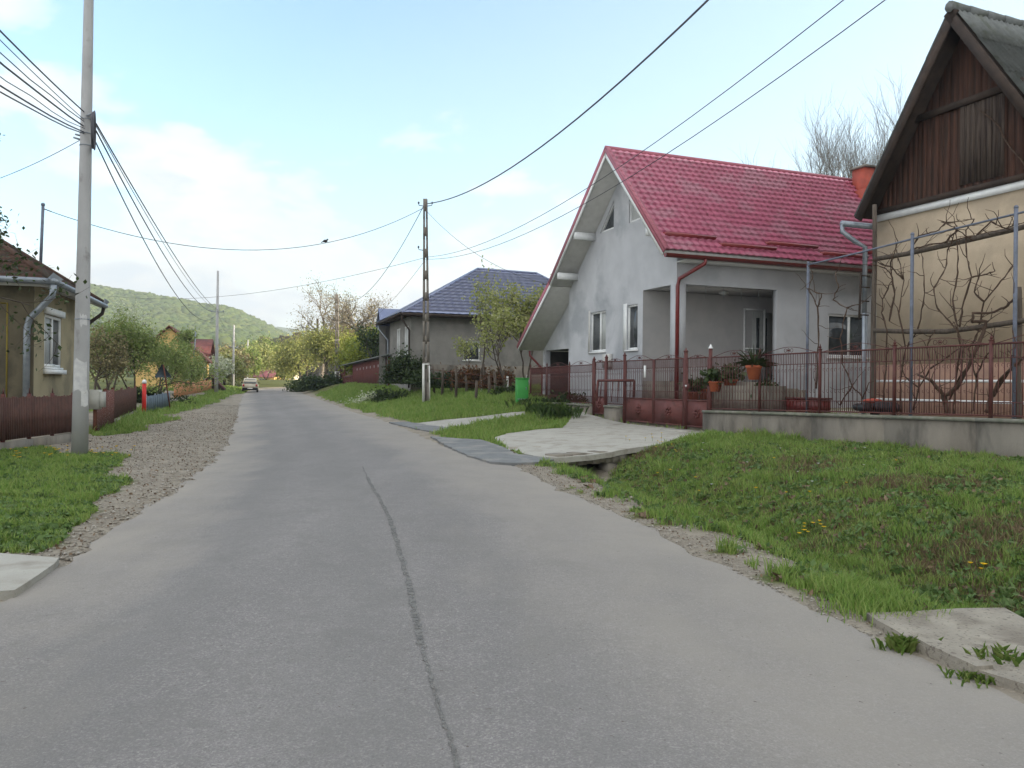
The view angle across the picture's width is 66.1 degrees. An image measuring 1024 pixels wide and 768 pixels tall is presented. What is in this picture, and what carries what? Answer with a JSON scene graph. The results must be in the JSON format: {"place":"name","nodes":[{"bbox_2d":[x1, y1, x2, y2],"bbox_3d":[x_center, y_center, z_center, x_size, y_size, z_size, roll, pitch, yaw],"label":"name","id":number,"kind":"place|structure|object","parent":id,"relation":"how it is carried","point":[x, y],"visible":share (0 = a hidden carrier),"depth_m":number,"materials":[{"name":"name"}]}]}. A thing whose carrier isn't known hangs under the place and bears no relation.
{"place":"outdoors","nodes":[
{"label":"outdoors","id":0,"kind":"place"},
{"bbox_2d":[0,553,58,600],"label":"pavement","id":1,"kind":"structure","parent":0,"point":[19,574],"depth_m":6.36,"materials":[{"name":"concrete"}]},
{"bbox_2d":[0,425,147,553],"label":"grass","id":2,"kind":"structure","parent":0,"point":[6,487],"depth_m":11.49,"materials":[{"name":"green plant"}]},
{"bbox_2d":[3,404,239,561],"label":"gravel","id":3,"kind":"structure","parent":0,"point":[65,557],"depth_m":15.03,"materials":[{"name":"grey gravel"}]},
{"bbox_2d":[0,388,1023,767],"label":"road","id":4,"kind":"structure","parent":0,"point":[242,600],"depth_m":4.73,"materials":[{"name":"grey asphalt"}]},
{"bbox_2d":[362,466,459,767],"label":"road crack","id":5,"kind":"object","parent":4,"relation":"on","point":[418,633],"visible":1,"depth_m":5.22,"materials":[{"name":"grey asphalt"}]},
{"bbox_2d":[0,377,1023,703],"bbox_3d":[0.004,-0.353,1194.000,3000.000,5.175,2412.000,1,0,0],"label":"ground","id":6,"kind":"structure","parent":0,"point":[682,539],"depth_m":12.03,"materials":[{"name":"grey gravel"}]},
{"bbox_2d":[0,388,72,449],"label":"metal fence","id":7,"kind":"object","parent":6,"relation":"on","point":[28,416],"visible":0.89,"depth_m":18.18,"materials":[{"name":"metal"}]},
{"bbox_2d":[0,133,95,379],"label":"tree","id":8,"kind":"object","parent":6,"relation":"on","point":[15,265],"visible":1,"depth_m":14.72,"materials":[{"name":"green plant"}]},
{"bbox_2d":[0,238,108,397],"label":"house","id":9,"kind":"structure","parent":6,"relation":"on","point":[20,375],"depth_m":21.39,"materials":[{"name":"yellow paint"}]},
{"bbox_2d":[43,314,62,369],"bbox_3d":[-13.540,-1.212,23.185,0.150,1.560,1.920,1,0,-17],"label":"window","id":10,"kind":"structure","parent":9,"relation":"in","point":[50,347],"depth_m":23.18,"materials":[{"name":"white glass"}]},
{"bbox_2d":[71,0,93,455],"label":"utility pole","id":11,"kind":"object","parent":6,"relation":"on","point":[80,424],"visible":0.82,"depth_m":16.40,"materials":[{"name":"concrete"}]},
{"bbox_2d":[96,387,113,430],"bbox_3d":[-12.926,0.832,24.977,0.103,1.402,5.140,1,0,-22],"label":"board fence","id":12,"kind":"object","parent":6,"relation":"on","point":[104,415],"visible":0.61,"depth_m":25.25,"materials":[{"name":"wood"}]},
{"bbox_2d":[89,390,105,430],"bbox_3d":[-11.916,0.895,22.600,0.420,1.460,0.200,1,0,0],"label":"meter box","id":13,"kind":"object","parent":12,"relation":"attached to","point":[97,399],"visible":0.83,"depth_m":22.50,"materials":[{"name":"grey plastic"}]},
{"bbox_2d":[89,320,139,389],"bbox_3d":[-19.576,-0.804,37.353,3.418,4.371,3.056,1,0,22],"label":"tree","id":14,"kind":"object","parent":6,"relation":"on","point":[112,362],"visible":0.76,"depth_m":37.23,"materials":[{"name":"green plant"}]},
{"bbox_2d":[89,292,153,389],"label":"tree","id":15,"kind":"object","parent":6,"relation":"on","point":[129,315],"visible":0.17,"depth_m":53.88,"materials":[{"name":"green plant"}]},
{"bbox_2d":[114,386,136,423],"bbox_3d":[-15.419,0.840,31.385,0.180,1.466,8.012,1,0,-20],"label":"metal fence","id":16,"kind":"object","parent":6,"relation":"on","point":[125,400],"visible":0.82,"depth_m":30.68,"materials":[{"name":"metal"}]},
{"bbox_2d":[89,307,167,390],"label":"tree","id":17,"kind":"object","parent":6,"relation":"on","point":[122,327],"visible":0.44,"depth_m":43.78,"materials":[{"name":"green plant"}]},
{"bbox_2d":[146,391,169,411],"bbox_3d":[-17.313,0.907,38.612,0.077,1.012,6.637,1,0,-15],"label":"sheet fence","id":18,"kind":"object","parent":6,"relation":"on","point":[157,401],"visible":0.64,"depth_m":37.92,"materials":[{"name":"metal"}]},
{"bbox_2d":[91,306,233,398],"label":"tree","id":19,"kind":"object","parent":6,"relation":"on","point":[175,357],"visible":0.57,"depth_m":44.84,"materials":[{"name":"green plant"}]},
{"bbox_2d":[89,385,249,435],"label":"grass","id":20,"kind":"structure","parent":6,"relation":"on","point":[144,418],"depth_m":35.90,"materials":[{"name":"green plant"}]},
{"bbox_2d":[134,338,210,393],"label":"tree","id":21,"kind":"object","parent":6,"relation":"on","point":[185,352],"visible":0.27,"depth_m":57.88,"materials":[{"name":"green plant"}]},
{"bbox_2d":[135,325,212,387],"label":"house","id":22,"kind":"structure","parent":6,"relation":"on","point":[139,380],"depth_m":72.95,"materials":[{"name":"yellow paint"}]},
{"bbox_2d":[211,271,223,391],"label":"utility pole","id":23,"kind":"object","parent":6,"relation":"on","point":[217,334],"visible":0.86,"depth_m":67.90,"materials":[{"name":"concrete"}]},
{"bbox_2d":[209,354,236,382],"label":"tree","id":24,"kind":"object","parent":6,"relation":"on","point":[222,362],"visible":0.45,"depth_m":87.70,"materials":[{"name":"green plant"}]},
{"bbox_2d":[212,344,250,384],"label":"tree","id":25,"kind":"object","parent":6,"relation":"on","point":[239,368],"visible":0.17,"depth_m":99.80,"materials":[{"name":"green plant"}]},
{"bbox_2d":[230,345,266,381],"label":"tree","id":26,"kind":"object","parent":6,"relation":"on","point":[257,367],"visible":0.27,"depth_m":117.45,"materials":[{"name":"green plant"}]},
{"bbox_2d":[239,339,276,380],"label":"tree","id":27,"kind":"object","parent":6,"relation":"on","point":[263,350],"visible":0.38,"depth_m":127.67,"materials":[{"name":"green plant"}]},
{"bbox_2d":[259,321,327,380],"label":"tree","id":28,"kind":"object","parent":6,"relation":"on","point":[290,363],"visible":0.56,"depth_m":107.34,"materials":[{"name":"green plant"}]},
{"bbox_2d":[291,370,345,390],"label":"bush","id":29,"kind":"object","parent":6,"relation":"on","point":[310,382],"visible":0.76,"depth_m":78.60,"materials":[{"name":"green plant"}]},
{"bbox_2d":[282,322,356,374],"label":"tree","id":30,"kind":"object","parent":6,"relation":"on","point":[321,346],"visible":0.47,"depth_m":85.17,"materials":[{"name":"green plant"}]},
{"bbox_2d":[286,273,375,376],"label":"tree","id":31,"kind":"object","parent":6,"relation":"on","point":[321,371],"visible":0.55,"depth_m":93.45,"materials":[{"name":"brown plant"}]},
{"bbox_2d":[327,328,367,375],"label":"tree","id":32,"kind":"object","parent":6,"relation":"on","point":[341,359],"visible":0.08,"depth_m":77.92,"materials":[{"name":"green plant"}]},
{"bbox_2d":[334,325,378,379],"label":"tree","id":33,"kind":"object","parent":6,"relation":"on","point":[356,354],"visible":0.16,"depth_m":72.76,"materials":[{"name":"green plant"}]},
{"bbox_2d":[316,283,397,336],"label":"tree","id":34,"kind":"object","parent":6,"relation":"on","point":[371,315],"visible":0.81,"depth_m":85.55,"materials":[{"name":"brown plant"}]},
{"bbox_2d":[333,354,391,385],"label":"fence","id":35,"kind":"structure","parent":6,"relation":"on","point":[364,371],"depth_m":64.47,"materials":[{"name":"red metal"}]},
{"bbox_2d":[350,320,378,361],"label":"tree","id":36,"kind":"object","parent":6,"relation":"on","point":[372,343],"visible":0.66,"depth_m":67.44,"materials":[{"name":"green plant"}]},
{"bbox_2d":[367,385,410,401],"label":"bush","id":37,"kind":"object","parent":6,"relation":"on","point":[386,395],"visible":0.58,"depth_m":45.81,"materials":[{"name":"green plant"}]},
{"bbox_2d":[375,342,421,384],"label":"bush","id":38,"kind":"object","parent":6,"relation":"on","point":[392,375],"visible":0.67,"depth_m":46.60,"materials":[{"name":"green plant"}]},
{"bbox_2d":[398,350,431,385],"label":"bush","id":39,"kind":"object","parent":6,"relation":"on","point":[418,366],"visible":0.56,"depth_m":46.26,"materials":[{"name":"green plant"}]},
{"bbox_2d":[418,199,432,401],"bbox_3d":[-4.455,-4.067,40.000,0.781,10.660,0.236,1,0,0],"label":"utility pole","id":40,"kind":"object","parent":6,"relation":"on","point":[426,383],"visible":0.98,"depth_m":39.89,"materials":[{"name":"concrete"}]},
{"bbox_2d":[427,0,708,203],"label":"overhead cable","id":41,"kind":"object","parent":40,"relation":"attached to","point":[660,45],"visible":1,"depth_m":20.80,"materials":[{"name":"black rubber"}]},
{"bbox_2d":[431,0,843,256],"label":"overhead cable","id":42,"kind":"object","parent":40,"relation":"attached to","point":[678,125],"visible":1,"depth_m":16.97,"materials":[{"name":"black rubber"}]},
{"bbox_2d":[440,0,884,258],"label":"overhead cable","id":43,"kind":"object","parent":40,"relation":"attached to","point":[704,128],"visible":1,"depth_m":16.13,"materials":[{"name":"black rubber"}]},
{"bbox_2d":[406,368,460,389],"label":"bush","id":44,"kind":"object","parent":6,"relation":"on","point":[435,383],"visible":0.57,"depth_m":43.65,"materials":[{"name":"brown plant"}]},
{"bbox_2d":[439,361,496,390],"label":"bush","id":45,"kind":"object","parent":6,"relation":"on","point":[472,378],"visible":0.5,"depth_m":41.73,"materials":[{"name":"brown plant"}]},
{"bbox_2d":[376,268,566,390],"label":"house","id":46,"kind":"structure","parent":6,"relation":"on","point":[450,317],"depth_m":49.67,"materials":[{"name":"paint"}]},
{"bbox_2d":[451,335,492,367],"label":"tree","id":47,"kind":"object","parent":6,"relation":"on","point":[461,350],"visible":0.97,"depth_m":43.26,"materials":[{"name":"green plant"}]},
{"bbox_2d":[420,411,524,426],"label":"footpath","id":48,"kind":"structure","parent":6,"relation":"on","point":[444,423],"depth_m":29.59,"materials":[{"name":"concrete"}]},
{"bbox_2d":[468,255,505,390],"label":"tree","id":49,"kind":"object","parent":6,"relation":"on","point":[481,288],"visible":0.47,"depth_m":40.39,"materials":[{"name":"green plant"}]},
{"bbox_2d":[430,436,553,465],"bbox_3d":[-0.921,1.580,19.290,1.540,0.137,7.801,1,0,-19],"label":"asphalt patch","id":50,"kind":"object","parent":6,"relation":"on","point":[485,451],"visible":0.88,"depth_m":17.79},
{"bbox_2d":[461,275,528,387],"bbox_3d":[-0.690,-2.440,37.975,3.664,6.069,5.527,1,0,0],"label":"tree","id":51,"kind":"object","parent":6,"relation":"on","point":[500,320],"visible":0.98,"depth_m":37.83,"materials":[{"name":"green plant"}]},
{"bbox_2d":[478,365,515,388],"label":"bush","id":52,"kind":"object","parent":6,"relation":"on","point":[508,373],"visible":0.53,"depth_m":38.95,"materials":[{"name":"brown plant"}]},
{"bbox_2d":[483,274,550,384],"bbox_3d":[0.825,-2.926,39.856,3.016,6.646,5.590,1,0,41],"label":"tree","id":53,"kind":"object","parent":6,"relation":"on","point":[530,302],"visible":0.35,"depth_m":39.85,"materials":[{"name":"green plant"}]},
{"bbox_2d":[530,404,588,418],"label":"leafy plant","id":54,"kind":"object","parent":6,"relation":"on","point":[555,411],"visible":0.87,"depth_m":28.32,"materials":[{"name":"green plant"}]},
{"bbox_2d":[553,403,591,414],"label":"wall","id":55,"kind":"structure","parent":6,"relation":"on","point":[585,406],"depth_m":29.33,"materials":[{"name":"concrete"}]},
{"bbox_2d":[530,361,592,402],"bbox_3d":[1.890,-0.088,31.515,0.092,1.694,5.542,1,0,-24],"label":"iron fence","id":56,"kind":"object","parent":55,"relation":"on","point":[546,370],"visible":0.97,"depth_m":31.49,"materials":[{"name":"red metal"}]},
{"bbox_2d":[545,450,626,471],"bbox_3d":[1.634,1.904,18.061,2.600,0.727,0.846,1,0,-39],"label":"culvert","id":57,"kind":"object","parent":6,"relation":"on","point":[606,464],"visible":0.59,"depth_m":17.99,"materials":[{"name":"concrete"}]},
{"bbox_2d":[315,381,865,446],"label":"grass","id":58,"kind":"structure","parent":6,"relation":"on","point":[413,408],"depth_m":31.81,"materials":[{"name":"green plant"}]},
{"bbox_2d":[592,356,595,414],"bbox_3d":[3.011,0.120,28.933,0.115,2.277,0.115,1,0,23],"label":"gate post","id":59,"kind":"object","parent":6,"relation":"on","point":[594,359],"visible":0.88,"depth_m":28.89,"materials":[{"name":"red metal"}]},
{"bbox_2d":[594,360,604,413],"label":"garden gate","id":60,"kind":"structure","parent":59,"relation":"attached to","point":[598,407],"depth_m":28.53,"materials":[{"name":"red metal"}]},
{"bbox_2d":[623,352,626,422],"bbox_3d":[3.856,0.181,26.989,0.126,2.540,0.126,1,0,22],"label":"gate post","id":61,"kind":"object","parent":6,"relation":"on","point":[624,360],"visible":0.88,"depth_m":26.94,"materials":[{"name":"red metal"}]},
{"bbox_2d":[625,355,683,425],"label":"driveway gate","id":62,"kind":"structure","parent":61,"relation":"attached to","point":[655,409],"depth_m":25.30,"materials":[{"name":"red metal"}]},
{"bbox_2d":[683,348,688,428],"bbox_3d":[5.248,0.203,23.789,0.138,2.596,0.138,1,0,-22],"label":"gate post","id":63,"kind":"object","parent":6,"relation":"on","point":[686,351],"visible":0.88,"depth_m":23.74,"materials":[{"name":"red metal"}]},
{"bbox_2d":[685,355,708,427],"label":"garden gate","id":64,"kind":"structure","parent":63,"relation":"attached to","point":[694,413],"depth_m":23.32,"materials":[{"name":"red metal"}]},
{"bbox_2d":[517,145,876,409],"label":"house","id":65,"kind":"structure","parent":6,"relation":"on","point":[671,255],"depth_m":27.61,"materials":[{"name":"grey paint"}]},
{"bbox_2d":[588,310,605,353],"bbox_3d":[3.310,-1.970,30.051,0.190,1.590,1.400,1,0,-21],"label":"window","id":66,"kind":"structure","parent":65,"relation":"in","point":[598,327],"depth_m":30.19,"materials":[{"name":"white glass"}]},
{"bbox_2d":[624,304,637,351],"bbox_3d":[4.248,-1.966,27.621,0.190,1.640,0.870,1,0,-21],"label":"window","id":67,"kind":"structure","parent":65,"relation":"in","point":[632,309],"depth_m":27.74,"materials":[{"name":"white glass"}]},
{"bbox_2d":[752,312,772,381],"bbox_3d":[9.154,-1.334,28.743,0.950,2.540,0.030,1,0,-21],"label":"front door","id":68,"kind":"structure","parent":65,"relation":"in","point":[757,317],"depth_m":28.73,"materials":[{"name":"white glass"}]},
{"bbox_2d":[827,314,869,358],"bbox_3d":[11.745,-1.652,27.556,1.900,1.550,0.190,1,0,-21],"label":"window","id":69,"kind":"structure","parent":65,"relation":"in","point":[852,326],"depth_m":27.59,"materials":[{"name":"clear glass"}]},
{"bbox_2d":[515,464,890,638],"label":"gravel","id":70,"kind":"structure","parent":6,"relation":"on","point":[724,559],"depth_m":8.30,"materials":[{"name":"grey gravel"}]},
{"bbox_2d":[722,386,785,411],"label":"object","id":71,"kind":"object","parent":6,"relation":"on","point":[739,396],"visible":0.36,"depth_m":21.20,"materials":[{"name":"concrete"}]},
{"bbox_2d":[490,430,1023,617],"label":"grass","id":72,"kind":"structure","parent":6,"relation":"on","point":[728,527],"depth_m":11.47,"materials":[{"name":"green plant"}]},
{"bbox_2d":[739,85,864,176],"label":"tree","id":73,"kind":"object","parent":6,"relation":"on","point":[812,164],"visible":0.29,"depth_m":61.97,"materials":[{"name":"grey plant"}]},
{"bbox_2d":[785,397,831,412],"bbox_3d":[7.520,0.539,20.707,0.560,0.380,1.840,1,0,-24],"label":"planter box","id":74,"kind":"object","parent":6,"relation":"on","point":[809,398],"visible":0.39,"depth_m":20.02,"materials":[{"name":"red metal"}]},
{"bbox_2d":[785,568,881,592],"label":"grass tuft","id":75,"kind":"object","parent":6,"relation":"on","point":[850,576],"visible":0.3,"depth_m":6.23,"materials":[{"name":"green plant"}]},
{"bbox_2d":[781,100,888,177],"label":"tree","id":76,"kind":"object","parent":6,"relation":"on","point":[848,160],"visible":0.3,"depth_m":57.23,"materials":[{"name":"brown plant"}]},
{"bbox_2d":[797,64,910,177],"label":"tree","id":77,"kind":"object","parent":6,"relation":"on","point":[878,141],"visible":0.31,"depth_m":53.93,"materials":[{"name":"brown plant"}]},
{"bbox_2d":[785,567,927,609],"bbox_3d":[2.659,1.650,5.965,0.994,0.334,0.908,1,0,-22],"label":"grass tuft","id":78,"kind":"object","parent":6,"relation":"on","point":[874,586],"visible":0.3,"depth_m":5.92,"materials":[{"name":"green plant"}]},
{"bbox_2d":[702,410,1023,456],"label":"wall","id":79,"kind":"structure","parent":6,"relation":"on","point":[1001,436],"depth_m":16.85,"materials":[{"name":"concrete"}]},
{"bbox_2d":[711,333,1023,417],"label":"iron fence","id":80,"kind":"object","parent":79,"relation":"on","point":[991,358],"visible":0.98,"depth_m":17.19,"materials":[{"name":"brown metal"}]},
{"bbox_2d":[699,362,731,391],"bbox_3d":[5.868,-0.208,22.608,0.912,0.856,0.748,1,0,-17],"label":"plant pot","id":81,"kind":"object","parent":80,"relation":"on","point":[713,383],"visible":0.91,"depth_m":22.47,"materials":[{"name":"ceramic"}]},
{"bbox_2d":[734,346,777,379],"bbox_3d":[6.402,-0.601,20.676,1.171,0.976,1.069,1,0,39],"label":"plant pot","id":82,"kind":"object","parent":80,"relation":"hanging from","point":[753,367],"visible":0.99,"depth_m":20.60,"materials":[{"name":"ceramic"}]},
{"bbox_2d":[802,574,948,609],"bbox_3d":[2.870,1.741,5.864,1.094,0.524,1.146,1,0,-40],"label":"grass tuft","id":83,"kind":"object","parent":6,"relation":"on","point":[899,592],"visible":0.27,"depth_m":5.82,"materials":[{"name":"green plant"}]},
{"bbox_2d":[815,585,954,628],"bbox_3d":[2.681,1.602,5.602,1.071,0.253,0.852,1,0,0],"label":"grass tuft","id":84,"kind":"object","parent":6,"relation":"on","point":[872,605],"visible":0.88,"depth_m":5.54,"materials":[{"name":"green plant"}]},
{"bbox_2d":[871,631,943,655],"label":"leafy plant","id":85,"kind":"object","parent":6,"relation":"on","point":[901,644],"visible":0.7,"depth_m":4.79,"materials":[{"name":"green plant"}]},
{"bbox_2d":[805,204,1023,418],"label":"vine trellis","id":86,"kind":"object","parent":6,"relation":"on","point":[1017,320],"visible":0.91,"depth_m":17.21,"materials":[{"name":"grey metal"}]},
{"bbox_2d":[827,254,877,404],"bbox_3d":[8.192,-1.336,18.769,0.658,3.725,1.306,1,0,-42],"label":"grapevine","id":87,"kind":"object","parent":86,"relation":"attached to","point":[851,386],"visible":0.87,"depth_m":18.92,"materials":[{"name":"brown plant"}]},
{"bbox_2d":[860,220,909,414],"bbox_3d":[8.534,-1.484,18.040,0.831,4.415,1.148,1,0,-18],"label":"grapevine","id":88,"kind":"object","parent":86,"relation":"attached to","point":[892,304],"visible":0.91,"depth_m":18.07,"materials":[{"name":"brown plant"}]},
{"bbox_2d":[867,249,939,414],"bbox_3d":[8.822,-1.165,17.792,0.832,4.162,1.357,1,0,-13],"label":"grapevine","id":89,"kind":"object","parent":86,"relation":"attached to","point":[901,276],"visible":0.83,"depth_m":17.73,"materials":[{"name":"brown plant"}]},
{"bbox_2d":[877,197,1023,260],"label":"grapevine","id":90,"kind":"object","parent":86,"relation":"attached to","point":[965,236],"visible":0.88,"depth_m":16.35,"materials":[{"name":"brown plant"}]},
{"bbox_2d":[927,205,998,413],"bbox_3d":[9.426,-1.619,16.307,0.969,4.508,1.206,1,0,-30],"label":"grapevine","id":91,"kind":"object","parent":86,"relation":"attached to","point":[961,308],"visible":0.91,"depth_m":16.43,"materials":[{"name":"brown plant"}]},
{"bbox_2d":[917,208,1022,413],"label":"grapevine","id":92,"kind":"object","parent":86,"relation":"attached to","point":[980,338],"visible":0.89,"depth_m":16.38,"materials":[{"name":"brown plant"}]},
{"bbox_2d":[963,256,1012,412],"bbox_3d":[9.664,-1.039,16.237,0.855,3.294,1.269,1,0,0],"label":"grapevine","id":93,"kind":"object","parent":86,"relation":"attached to","point":[981,315],"visible":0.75,"depth_m":16.14,"materials":[{"name":"brown plant"}]},
{"bbox_2d":[840,1,1023,418],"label":"house","id":94,"kind":"structure","parent":6,"relation":"on","point":[946,146],"depth_m":18.84,"materials":[{"name":"beige paint"}]},
{"bbox_2d":[936,663,995,687],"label":"leafy plant","id":95,"kind":"object","parent":6,"relation":"on","point":[967,676],"visible":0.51,"depth_m":4.32,"materials":[{"name":"green plant"}]},
{"bbox_2d":[963,640,1023,666],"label":"leafy plant","id":96,"kind":"object","parent":6,"relation":"on","point":[1006,656],"visible":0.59,"depth_m":4.53,"materials":[{"name":"green plant"}]},
{"bbox_2d":[0,0,1023,330],"label":"sky","id":97,"kind":"structure","parent":0,"point":[250,127],"materials":[{"name":"blue"}]},
{"bbox_2d":[495,411,703,462],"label":"driveway","id":98,"kind":"structure","parent":0,"point":[584,433],"depth_m":21.08,"materials":[{"name":"concrete"}]},
{"bbox_2d":[866,608,1023,693],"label":"pavement","id":99,"kind":"structure","parent":0,"point":[968,629],"depth_m":5.03,"materials":[{"name":"concrete"}]},
{"bbox_2d":[909,635,992,679],"bbox_3d":[2.553,1.632,4.603,0.131,0.160,0.543,1,0,-9],"label":"slab edge","id":100,"kind":"object","parent":99,"relation":"attached to","point":[959,660],"visible":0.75,"depth_m":4.51,"materials":[{"name":"concrete"}]},
{"bbox_3d":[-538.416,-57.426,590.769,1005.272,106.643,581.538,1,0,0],"label":"hill","id":101,"kind":"structure","parent":0,"visible":0},
{"bbox_2d":[90,283,290,348],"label":"forest","id":102,"kind":"object","parent":101,"relation":"on","point":[166,311],"visible":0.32,"depth_m":577.57,"materials":[{"name":"green plant"}]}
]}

